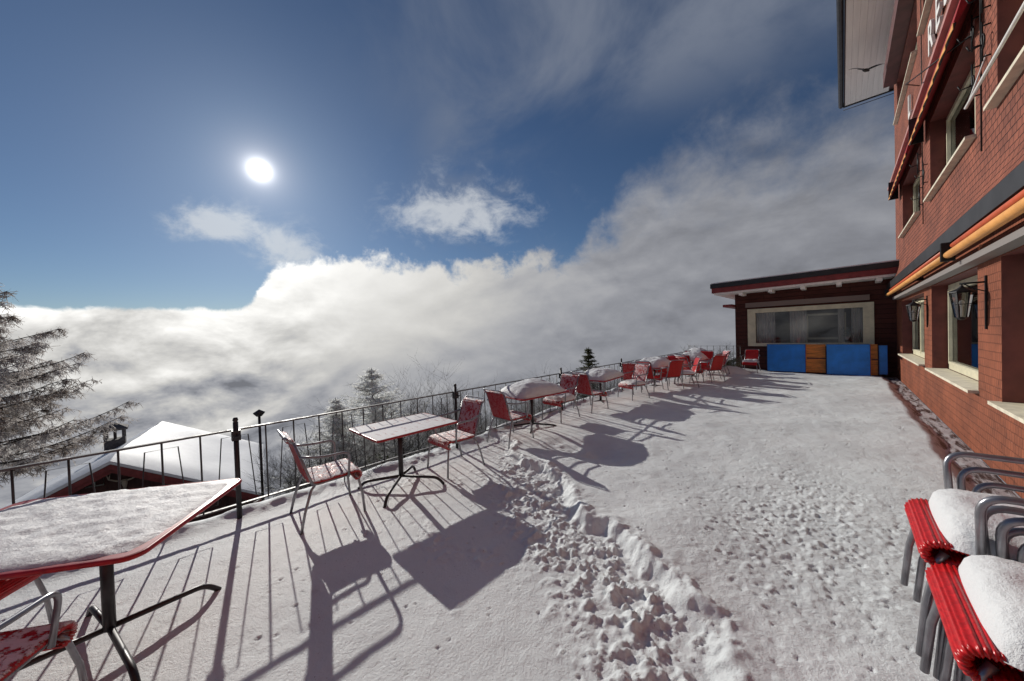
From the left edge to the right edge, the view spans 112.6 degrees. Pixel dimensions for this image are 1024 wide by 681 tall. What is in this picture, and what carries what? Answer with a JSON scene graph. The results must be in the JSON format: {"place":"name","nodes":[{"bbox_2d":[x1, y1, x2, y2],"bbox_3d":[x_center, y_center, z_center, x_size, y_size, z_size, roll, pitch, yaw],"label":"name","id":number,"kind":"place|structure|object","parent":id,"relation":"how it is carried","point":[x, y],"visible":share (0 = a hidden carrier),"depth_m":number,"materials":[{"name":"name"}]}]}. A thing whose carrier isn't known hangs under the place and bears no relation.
{"place":"outdoors","nodes":[
{"label":"outdoors","id":0,"kind":"place"},
{"bbox_2d":[0,0,1020,507],"label":"sky","id":1,"kind":"structure","parent":0,"point":[239,208],"materials":[{"name":"blue"}]},
{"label":"terrace slab","id":2,"kind":"structure","parent":0,"visible":0},
{"bbox_2d":[0,352,682,518],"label":"terrace railing","id":3,"kind":"object","parent":2,"relation":"on","point":[13,468],"visible":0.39,"depth_m":3.63,"materials":[{"name":"metal"}]},
{"bbox_2d":[0,368,1019,680],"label":"terrace snow","id":4,"kind":"structure","parent":2,"relation":"on","point":[752,526],"depth_m":2.63,"materials":[{"name":"white snow"}]},
{"bbox_2d":[0,574,52,623],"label":"armchair","id":5,"kind":"object","parent":4,"relation":"on","point":[8,587],"visible":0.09,"depth_m":2.05,"materials":[{"name":"grey metal"}]},
{"bbox_2d":[0,591,87,680],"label":"armchair","id":6,"kind":"object","parent":4,"relation":"on","point":[20,648],"visible":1,"depth_m":1.56,"materials":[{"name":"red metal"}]},
{"bbox_2d":[0,478,241,680],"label":"terrace table","id":7,"kind":"object","parent":4,"relation":"on","point":[105,532],"visible":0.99,"depth_m":2.00,"materials":[{"name":"red metal"}]},
{"bbox_2d":[231,417,241,518],"bbox_3d":[-2.732,1.292,3.404,0.132,1.050,0.070,-1,1,44],"label":"parasol holder","id":8,"kind":"object","parent":4,"relation":"on","point":[235,434],"visible":0.91,"depth_m":3.41,"materials":[{"name":"metal"}]},
{"bbox_2d":[277,429,365,534],"bbox_3d":[-1.939,1.320,3.475,0.685,0.909,0.575,-3,1,-42],"label":"armchair","id":9,"kind":"object","parent":4,"relation":"on","point":[315,476],"visible":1,"depth_m":3.41,"materials":[{"name":"red metal"}]},
{"bbox_2d":[349,413,457,507],"bbox_3d":[-1.300,1.394,4.209,0.854,0.712,1.059,-1,1,44],"label":"terrace table","id":10,"kind":"object","parent":4,"relation":"on","point":[398,429],"visible":0.98,"depth_m":4.06,"materials":[{"name":"red metal"}]},
{"bbox_2d":[427,395,484,478],"bbox_3d":[-0.747,1.263,4.667,0.685,0.909,0.575,-3,1,-44],"label":"armchair","id":11,"kind":"object","parent":4,"relation":"on","point":[470,414],"visible":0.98,"depth_m":4.67,"materials":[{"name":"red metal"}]},
{"bbox_2d":[452,384,460,447],"bbox_3d":[-0.855,1.201,5.342,0.132,1.050,0.070,-1,1,44],"label":"parasol holder","id":12,"kind":"object","parent":4,"relation":"on","point":[455,395],"visible":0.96,"depth_m":5.34,"materials":[{"name":"metal"}]},
{"bbox_2d":[483,388,533,448],"bbox_3d":[-0.064,1.207,5.568,0.685,0.909,0.575,-3,1,-43],"label":"armchair","id":13,"kind":"object","parent":4,"relation":"on","point":[497,401],"visible":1,"depth_m":5.43,"materials":[{"name":"red metal"}]},
{"bbox_2d":[501,378,568,433],"bbox_3d":[0.364,1.187,6.278,1.189,0.953,0.859,-3,1,-40],"label":"terrace table","id":14,"kind":"object","parent":4,"relation":"on","point":[531,389],"visible":0.91,"depth_m":5.99,"materials":[{"name":"red metal"}]},
{"bbox_2d":[542,372,579,422],"bbox_3d":[0.993,1.133,6.820,0.685,0.909,0.575,-3,1,-42],"label":"armchair","id":15,"kind":"object","parent":4,"relation":"on","point":[569,382],"visible":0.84,"depth_m":6.77,"materials":[{"name":"red metal"}]},
{"bbox_2d":[571,371,608,413],"bbox_3d":[1.668,1.102,7.397,0.685,0.909,0.575,-2,1,-36],"label":"armchair","id":16,"kind":"object","parent":4,"relation":"on","point":[584,386],"visible":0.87,"depth_m":7.24,"materials":[{"name":"red metal"}]},
{"bbox_2d":[583,368,626,402],"bbox_3d":[2.116,1.116,8.172,0.859,0.924,1.289,-1,1,39],"label":"terrace table","id":17,"kind":"object","parent":4,"relation":"on","point":[601,374],"visible":0.86,"depth_m":7.84,"materials":[{"name":"red ceramic"}]},
{"bbox_2d":[621,362,642,392],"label":"armchair","id":18,"kind":"object","parent":4,"relation":"on","point":[628,366],"visible":0.53,"depth_m":9.08,"materials":[{"name":"red metal"}]},
{"bbox_2d":[617,363,649,400],"bbox_3d":[3.041,1.041,8.476,0.685,0.909,0.575,-2,1,-26],"label":"armchair","id":19,"kind":"object","parent":4,"relation":"on","point":[640,374],"visible":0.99,"depth_m":8.44,"materials":[{"name":"red metal"}]},
{"bbox_2d":[635,361,663,391],"bbox_3d":[3.773,0.993,9.419,0.685,0.909,0.575,-3,1,-40],"label":"armchair","id":20,"kind":"object","parent":4,"relation":"on","point":[651,376],"visible":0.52,"depth_m":9.20,"materials":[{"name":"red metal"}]},
{"bbox_2d":[640,356,669,385],"bbox_3d":[4.260,0.985,10.198,1.239,0.985,0.839,-3,1,-42],"label":"terrace table","id":21,"kind":"object","parent":4,"relation":"on","point":[658,362],"visible":0.66,"depth_m":9.89,"materials":[{"name":"red ceramic"}]},
{"bbox_2d":[649,357,668,383],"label":"armchair","id":22,"kind":"object","parent":4,"relation":"on","point":[664,370],"visible":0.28,"depth_m":10.57,"materials":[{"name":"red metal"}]},
{"bbox_2d":[655,359,684,389],"bbox_3d":[4.428,0.970,9.569,0.575,0.909,0.685,-2,1,-16],"label":"armchair","id":23,"kind":"object","parent":4,"relation":"on","point":[674,368],"visible":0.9,"depth_m":9.37,"materials":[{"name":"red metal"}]},
{"bbox_2d":[659,355,682,383],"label":"armchair","id":24,"kind":"object","parent":4,"relation":"on","point":[671,357],"visible":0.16,"depth_m":10.89,"materials":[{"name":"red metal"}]},
{"bbox_2d":[675,355,696,380],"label":"armchair","id":25,"kind":"object","parent":4,"relation":"on","point":[688,357],"visible":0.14,"depth_m":11.00,"materials":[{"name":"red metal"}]},
{"bbox_2d":[674,356,701,386],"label":"armchair","id":26,"kind":"object","parent":4,"relation":"on","point":[692,371],"visible":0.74,"depth_m":9.87,"materials":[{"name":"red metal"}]},
{"bbox_2d":[675,355,703,383],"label":"armchair","id":27,"kind":"object","parent":4,"relation":"on","point":[685,358],"visible":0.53,"depth_m":10.57,"materials":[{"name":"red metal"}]},
{"bbox_2d":[681,351,709,376],"bbox_3d":[6.351,0.885,11.998,0.839,0.994,1.239,-1,1,41],"label":"terrace table","id":28,"kind":"object","parent":4,"relation":"on","point":[693,355],"visible":0.69,"depth_m":11.69,"materials":[{"name":"red ceramic"}]},
{"bbox_2d":[690,347,704,351],"bbox_3d":[7.248,0.804,13.355,0.839,1.054,1.039,-1,1,41],"label":"terrace table","id":29,"kind":"object","parent":4,"relation":"on","point":[694,349],"visible":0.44,"depth_m":13.13,"materials":[{"name":"white ceramic"}]},
{"bbox_2d":[698,350,714,373],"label":"armchair","id":30,"kind":"object","parent":4,"relation":"on","point":[709,354],"visible":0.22,"depth_m":12.64,"materials":[{"name":"red metal"}]},
{"bbox_2d":[697,353,722,379],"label":"armchair","id":31,"kind":"object","parent":4,"relation":"on","point":[720,354],"visible":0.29,"depth_m":11.32,"materials":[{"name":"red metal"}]},
{"bbox_2d":[698,354,725,381],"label":"armchair","id":32,"kind":"object","parent":4,"relation":"on","point":[717,361],"visible":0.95,"depth_m":10.63,"materials":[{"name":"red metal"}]},
{"bbox_2d":[706,352,729,376],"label":"armchair","id":33,"kind":"object","parent":4,"relation":"on","point":[723,364],"visible":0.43,"depth_m":11.80,"materials":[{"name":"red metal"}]},
{"bbox_2d":[706,350,730,373],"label":"armchair","id":34,"kind":"object","parent":4,"relation":"on","point":[724,352],"visible":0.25,"depth_m":12.42,"materials":[{"name":"red metal"}]},
{"bbox_2d":[713,345,740,367],"bbox_3d":[8.537,0.737,14.471,2.000,1.050,0.018,-1,1,44],"label":"wire fence","id":35,"kind":"object","parent":4,"relation":"on","point":[733,354],"visible":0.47,"depth_m":13.95,"materials":[{"name":"metal"}]},
{"bbox_2d":[710,366,750,374],"bbox_3d":[8.116,1.098,12.737,1.300,0.321,0.900,-1,1,44],"label":"snow heap","id":36,"kind":"object","parent":4,"relation":"on","point":[735,370],"visible":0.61,"depth_m":12.40,"materials":[{"name":"white snow"}]},
{"bbox_2d":[715,340,745,366],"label":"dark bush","id":37,"kind":"object","parent":4,"relation":"on","point":[728,363],"visible":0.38,"depth_m":13.19,"materials":[{"name":"green plant"}]},
{"bbox_2d":[741,349,760,372],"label":"armchair","id":38,"kind":"object","parent":4,"relation":"on","point":[752,356],"visible":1,"depth_m":13.02,"materials":[{"name":"red metal"}]},
{"bbox_2d":[767,344,805,372],"bbox_3d":[10.098,0.672,12.584,1.114,1.072,0.126,-1,-3,44],"label":"panel","id":39,"kind":"object","parent":4,"relation":"on","point":[786,358],"visible":0.95,"depth_m":12.54,"materials":[{"name":"blue"}]},
{"bbox_2d":[806,344,825,372],"bbox_3d":[10.723,0.631,12.058,0.520,1.010,0.071,-1,-3,44],"label":"wooden cabinet","id":40,"kind":"object","parent":4,"relation":"on","point":[816,359],"visible":1,"depth_m":12.04,"materials":[{"name":"orange wood"}]},
{"bbox_2d":[826,344,870,375],"bbox_3d":[11.182,0.669,11.367,1.044,1.092,0.126,-1,-3,44],"label":"panel","id":41,"kind":"object","parent":4,"relation":"on","point":[849,359],"visible":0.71,"depth_m":11.33,"materials":[{"name":"blue"}]},
{"bbox_2d":[870,344,877,374],"bbox_3d":[11.712,0.618,11.045,0.170,1.010,0.071,-1,-3,44],"label":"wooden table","id":42,"kind":"object","parent":4,"relation":"on","point":[874,359],"visible":0.97,"depth_m":11.03,"materials":[{"name":"orange wood"}]},
{"bbox_2d":[878,345,887,376],"bbox_3d":[11.820,0.648,10.869,0.194,0.992,0.126,-1,-3,44],"label":"panel","id":43,"kind":"object","parent":4,"relation":"on","point":[883,359],"visible":1,"depth_m":10.84,"materials":[{"name":"blue"}]},
{"bbox_2d":[710,259,898,377],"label":"annex building","id":44,"kind":"structure","parent":2,"relation":"on","point":[823,306],"depth_m":12.40,"materials":[{"name":"brown wood"}]},
{"bbox_2d":[747,302,874,345],"bbox_3d":[10.913,-0.537,12.695,3.490,1.470,0.560,-1,1,44],"label":"window","id":45,"kind":"structure","parent":44,"relation":"in","point":[862,314],"depth_m":12.74,"materials":[{"name":"grey glass"}]},
{"bbox_2d":[841,327,852,339],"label":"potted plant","id":46,"kind":"object","parent":44,"relation":"in","point":[848,333],"visible":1,"depth_m":11.89,"materials":[{"name":"green plant"}]},
{"bbox_2d":[836,0,1023,497],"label":"hotel building","id":47,"kind":"structure","parent":2,"relation":"on","point":[950,73],"depth_m":5.30,"materials":[{"name":"red brick"}]},
{"bbox_2d":[849,64,881,71],"bbox_3d":[10.406,-8.006,10.058,0.573,0.141,0.836,-13,31,-25],"label":"bird","id":48,"kind":"object","parent":47,"relation":"attached to","point":[865,69],"visible":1,"depth_m":10.03},
{"bbox_2d":[893,43,916,124],"bbox_3d":[10.351,-7.083,8.865,0.350,1.224,3.860,-1,1,44],"label":"window","id":49,"kind":"structure","parent":47,"relation":"in","point":[913,53],"depth_m":8.68,"materials":[{"name":"white glass"}]},
{"bbox_2d":[898,172,920,238],"bbox_3d":[10.042,-3.575,8.493,0.350,1.444,3.060,-1,1,44],"label":"window","id":50,"kind":"structure","parent":47,"relation":"in","point":[916,210],"depth_m":9.10,"materials":[{"name":"white glass"}]},
{"bbox_2d":[898,297,924,365],"bbox_3d":[10.205,-0.299,8.523,0.475,1.564,3.810,-1,1,44],"label":"window","id":51,"kind":"structure","parent":47,"relation":"in","point":[917,326],"depth_m":8.82,"materials":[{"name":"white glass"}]},
{"bbox_2d":[906,296,927,326],"bbox_3d":[8.385,-0.593,7.076,0.294,0.646,0.188,-1,1,44],"label":"wall lantern","id":52,"kind":"object","parent":47,"relation":"attached to","point":[917,305],"depth_m":7.06,"materials":[{"name":"black metal"}]},
{"bbox_2d":[917,0,932,36],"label":"window","id":53,"kind":"structure","parent":47,"relation":"in","point":[927,6],"depth_m":6.61,"materials":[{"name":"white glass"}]},
{"bbox_2d":[923,62,975,202],"bbox_3d":[7.121,-3.407,5.389,0.475,1.494,3.190,-1,1,44],"label":"window","id":54,"kind":"structure","parent":47,"relation":"in","point":[960,122],"depth_m":5.70,"materials":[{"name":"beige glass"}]},
{"bbox_2d":[925,275,978,393],"bbox_3d":[7.207,-0.183,5.429,0.475,1.624,3.230,-1,1,44],"label":"window","id":55,"kind":"structure","parent":47,"relation":"in","point":[962,334],"depth_m":5.74,"materials":[{"name":"beige glass"}]},
{"bbox_2d":[948,275,987,328],"bbox_3d":[5.603,-0.458,4.205,0.294,0.646,0.188,-1,1,44],"label":"wall lantern","id":56,"kind":"object","parent":47,"relation":"attached to","point":[969,298],"depth_m":4.20,"materials":[{"name":"black metal"}]},
{"bbox_2d":[983,46,1023,110],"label":"window","id":57,"kind":"structure","parent":47,"relation":"in","point":[1016,68],"depth_m":3.38,"materials":[{"name":"white glass"}]},
{"bbox_2d":[987,401,1023,423],"bbox_3d":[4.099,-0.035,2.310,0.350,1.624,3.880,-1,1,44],"label":"window sill","id":58,"kind":"structure","parent":47,"relation":"in","point":[1014,410],"depth_m":3.49,"materials":[{"name":"beige stone"}]},
{"bbox_3d":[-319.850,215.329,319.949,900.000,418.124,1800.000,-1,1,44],"label":"hillside","id":59,"kind":"structure","parent":0,"visible":0},
{"bbox_2d":[0,283,141,488],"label":"larch tree","id":60,"kind":"object","parent":59,"relation":"on","point":[12,419],"visible":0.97,"depth_m":8.61,"materials":[{"name":"grey plant"}]},
{"bbox_2d":[0,421,264,522],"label":"chalet","id":61,"kind":"object","parent":59,"relation":"on","point":[103,466],"visible":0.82,"depth_m":15.38,"materials":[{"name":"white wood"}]},
{"bbox_2d":[85,477,104,487],"bbox_3d":[-16.840,5.709,13.777,0.528,0.364,0.060,-2,1,-29],"label":"gable window","id":62,"kind":"structure","parent":61,"relation":"in","point":[103,477],"depth_m":13.79,"materials":[{"name":"brown"}]},
{"bbox_2d":[106,475,134,487],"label":"antlers","id":63,"kind":"object","parent":61,"relation":"attached to","point":[124,483],"visible":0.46,"depth_m":14.06},
{"bbox_2d":[253,409,264,500],"bbox_3d":[-5.376,2.988,7.341,0.220,3.030,0.220,-1,1,44],"label":"garden lamp","id":64,"kind":"object","parent":59,"relation":"on","point":[259,413],"visible":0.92,"depth_m":7.31,"materials":[{"name":"metal"}]},
{"bbox_2d":[202,449,331,514],"bbox_3d":[-4.212,2.918,6.191,1.959,1.994,1.704,-1,1,16],"label":"frosted shrub","id":65,"kind":"object","parent":59,"relation":"on","point":[279,479],"visible":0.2,"depth_m":6.32,"materials":[{"name":"grey plant"}]},
{"bbox_2d":[243,453,322,496],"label":"frosted shrub","id":66,"kind":"object","parent":59,"relation":"on","point":[278,474],"visible":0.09,"depth_m":9.00,"materials":[{"name":"grey plant"}]},
{"bbox_2d":[264,442,321,498],"bbox_3d":[-5.397,3.796,8.718,1.426,2.352,2.115,-2,1,-1],"label":"bare tree","id":67,"kind":"object","parent":59,"relation":"on","point":[290,470],"visible":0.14,"depth_m":8.70,"materials":[{"name":"grey plant"}]},
{"bbox_2d":[241,431,351,501],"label":"frosted shrub","id":68,"kind":"object","parent":59,"relation":"on","point":[286,468],"visible":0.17,"depth_m":6.87,"materials":[{"name":"grey plant"}]},
{"bbox_2d":[256,418,367,488],"bbox_3d":[-4.439,3.129,7.948,2.322,2.585,2.697,-1,1,20],"label":"frosted shrub","id":69,"kind":"object","parent":59,"relation":"on","point":[319,454],"visible":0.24,"depth_m":8.02,"materials":[{"name":"grey plant"}]},
{"bbox_2d":[245,420,390,492],"bbox_3d":[-3.308,2.582,6.836,2.446,2.339,2.669,-1,1,19],"label":"frosted shrub","id":70,"kind":"object","parent":59,"relation":"on","point":[317,462],"visible":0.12,"depth_m":6.55,"materials":[{"name":"grey plant"}]},
{"bbox_2d":[270,420,385,486],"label":"frosted shrub","id":71,"kind":"object","parent":59,"relation":"on","point":[315,452],"visible":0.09,"depth_m":8.45,"materials":[{"name":"grey plant"}]},
{"bbox_2d":[283,397,374,487],"bbox_3d":[-4.953,3.443,9.881,2.977,3.658,2.719,-2,1,-2],"label":"frosted spruce","id":72,"kind":"object","parent":59,"relation":"on","point":[338,406],"visible":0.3,"depth_m":9.79,"materials":[{"name":"grey plant"}]},
{"bbox_2d":[273,387,409,469],"bbox_3d":[-3.677,2.532,7.718,3.030,2.904,2.608,-2,1,-11],"label":"frosted shrub","id":73,"kind":"object","parent":59,"relation":"on","point":[345,439],"visible":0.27,"depth_m":7.74,"materials":[{"name":"grey plant"}]},
{"bbox_2d":[253,366,430,502],"bbox_3d":[-4.435,3.079,11.093,5.628,4.544,5.678,-1,1,16],"label":"frosted spruce","id":74,"kind":"object","parent":59,"relation":"on","point":[373,378],"visible":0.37,"depth_m":10.91,"materials":[{"name":"grey plant"}]},
{"bbox_2d":[301,399,412,483],"bbox_3d":[-2.212,2.040,4.855,1.923,2.323,1.986,-2,1,0],"label":"frosted shrub","id":75,"kind":"object","parent":59,"relation":"on","point":[357,449],"visible":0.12,"depth_m":5.09,"materials":[{"name":"grey plant"}]},
{"bbox_2d":[337,386,415,470],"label":"frosted shrub","id":76,"kind":"object","parent":59,"relation":"on","point":[379,448],"visible":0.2,"depth_m":6.63,"materials":[{"name":"grey plant"}]},
{"bbox_2d":[363,446,396,470],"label":"leafy shrub","id":77,"kind":"object","parent":59,"relation":"on","point":[380,458],"visible":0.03,"depth_m":6.42,"materials":[{"name":"brown plant"}]},
{"bbox_2d":[321,379,442,469],"bbox_3d":[-3.073,2.372,8.362,3.226,3.121,2.295,-2,1,-24],"label":"frosted shrub","id":78,"kind":"object","parent":59,"relation":"on","point":[387,442],"visible":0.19,"depth_m":8.35,"materials":[{"name":"grey plant"}]},
{"bbox_2d":[357,412,428,459],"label":"frosted shrub","id":79,"kind":"object","parent":59,"relation":"on","point":[396,441],"visible":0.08,"depth_m":10.91,"materials":[{"name":"grey plant"}]},
{"bbox_2d":[378,376,433,455],"bbox_3d":[-4.041,3.622,12.609,3.040,4.705,2.549,-1,1,44],"label":"bare tree","id":80,"kind":"object","parent":59,"relation":"on","point":[410,404],"visible":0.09,"depth_m":12.44,"materials":[{"name":"grey plant"}]},
{"bbox_2d":[364,368,471,458],"bbox_3d":[-1.975,2.183,8.025,2.605,3.047,2.522,-2,1,-17],"label":"frosted shrub","id":81,"kind":"object","parent":59,"relation":"on","point":[409,415],"visible":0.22,"depth_m":7.82,"materials":[{"name":"grey plant"}]},
{"bbox_2d":[380,348,458,445],"bbox_3d":[-3.373,2.975,13.407,3.332,5.595,3.339,-1,1,44],"label":"bare tree","id":82,"kind":"object","parent":59,"relation":"on","point":[419,390],"visible":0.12,"depth_m":13.19,"materials":[{"name":"grey plant"}]},
{"bbox_2d":[403,395,454,449],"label":"frosted shrub","id":83,"kind":"object","parent":59,"relation":"on","point":[426,431],"visible":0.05,"depth_m":9.45,"materials":[{"name":"grey plant"}]},
{"bbox_2d":[395,383,501,453],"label":"frosted shrub","id":84,"kind":"object","parent":59,"relation":"on","point":[442,427],"visible":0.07,"depth_m":6.17,"materials":[{"name":"grey plant"}]},
{"bbox_2d":[403,358,495,454],"bbox_3d":[-1.153,1.693,6.369,1.915,2.753,1.673,-1,1,37],"label":"frosted shrub","id":85,"kind":"object","parent":59,"relation":"on","point":[445,417],"visible":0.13,"depth_m":6.33,"materials":[{"name":"grey plant"}]},
{"bbox_2d":[411,364,487,451],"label":"frosted shrub","id":86,"kind":"object","parent":59,"relation":"on","point":[424,440],"visible":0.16,"depth_m":8.40,"materials":[{"name":"grey plant"}]},
{"bbox_2d":[396,384,503,433],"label":"frosted shrub","id":87,"kind":"object","parent":59,"relation":"on","point":[451,410],"visible":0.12,"depth_m":7.46,"materials":[{"name":"grey plant"}]},
{"bbox_2d":[449,374,497,435],"bbox_3d":[-1.517,2.936,13.493,2.295,3.562,1.578,-2,1,-4],"label":"bare tree","id":88,"kind":"object","parent":59,"relation":"on","point":[473,394],"visible":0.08,"depth_m":13.65,"materials":[{"name":"grey plant"}]},
{"bbox_2d":[473,398,517,429],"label":"frosted shrub","id":89,"kind":"object","parent":59,"relation":"on","point":[493,417],"visible":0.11,"depth_m":9.67,"materials":[{"name":"grey plant"}]},
{"bbox_2d":[485,375,542,424],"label":"frosted shrub","id":90,"kind":"object","parent":59,"relation":"on","point":[518,406],"visible":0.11,"depth_m":11.88,"materials":[{"name":"grey plant"}]},
{"bbox_2d":[510,361,548,412],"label":"frosted shrub","id":91,"kind":"object","parent":59,"relation":"on","point":[533,402],"visible":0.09,"depth_m":8.21,"materials":[{"name":"grey plant"}]},
{"bbox_2d":[513,377,551,413],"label":"frosted shrub","id":92,"kind":"object","parent":59,"relation":"on","point":[529,407],"visible":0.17,"depth_m":11.07,"materials":[{"name":"grey plant"}]},
{"bbox_2d":[519,397,550,411],"bbox_3d":[1.137,2.793,14.006,1.766,2.581,1.754,-2,1,-26],"label":"bare tree","id":93,"kind":"object","parent":59,"relation":"on","point":[535,404],"visible":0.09,"depth_m":14.13,"materials":[{"name":"grey plant"}]},
{"bbox_2d":[533,360,594,411],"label":"frosted shrub","id":94,"kind":"object","parent":59,"relation":"on","point":[550,380],"visible":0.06,"depth_m":9.46,"materials":[{"name":"grey plant"}]},
{"bbox_2d":[576,347,599,398],"bbox_3d":[2.869,1.862,13.050,2.296,3.242,2.490,-1,1,44],"label":"fir","id":95,"kind":"object","parent":59,"relation":"on","point":[589,352],"visible":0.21,"depth_m":13.02,"materials":[{"name":"green plant"}]},
{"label":"armchair","id":96,"kind":"object","parent":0,"visible":0},
{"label":"armchair","id":97,"kind":"object","parent":96,"relation":"on","visible":0},
{"bbox_2d":[962,673,971,680],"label":"armchair","id":98,"kind":"object","parent":97,"relation":"on","point":[965,677],"depth_m":1.20,"materials":[{"name":"grey metal"}]},
{"bbox_2d":[939,528,1023,680],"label":"armchair","id":99,"kind":"object","parent":98,"relation":"on","point":[1007,672],"visible":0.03,"depth_m":1.14,"materials":[{"name":"grey metal"}]},
{"bbox_2d":[919,505,1023,680],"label":"armchair","id":100,"kind":"object","parent":99,"relation":"on","point":[977,607],"visible":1,"depth_m":1.00,"materials":[{"name":"red metal"}]},
{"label":"armchair","id":101,"kind":"object","parent":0,"visible":0},
{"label":"armchair","id":102,"kind":"object","parent":101,"relation":"on","visible":0},
{"bbox_2d":[931,482,1023,680],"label":"armchair","id":103,"kind":"object","parent":102,"relation":"on","point":[958,672],"visible":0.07,"depth_m":1.42,"materials":[{"name":"grey metal"}]},
{"bbox_2d":[913,467,1023,679],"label":"armchair","id":104,"kind":"object","parent":103,"relation":"on","point":[1004,527],"visible":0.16,"depth_m":1.26,"materials":[{"name":"grey metal"}]},
{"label":"armchair","id":105,"kind":"object","parent":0,"visible":0},
{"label":"armchair","id":106,"kind":"object","parent":105,"relation":"on","visible":0},
{"bbox_2d":[900,452,1023,656],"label":"armchair","id":107,"kind":"object","parent":106,"relation":"on","point":[950,518],"visible":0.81,"depth_m":1.29,"materials":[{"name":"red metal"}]}
]}

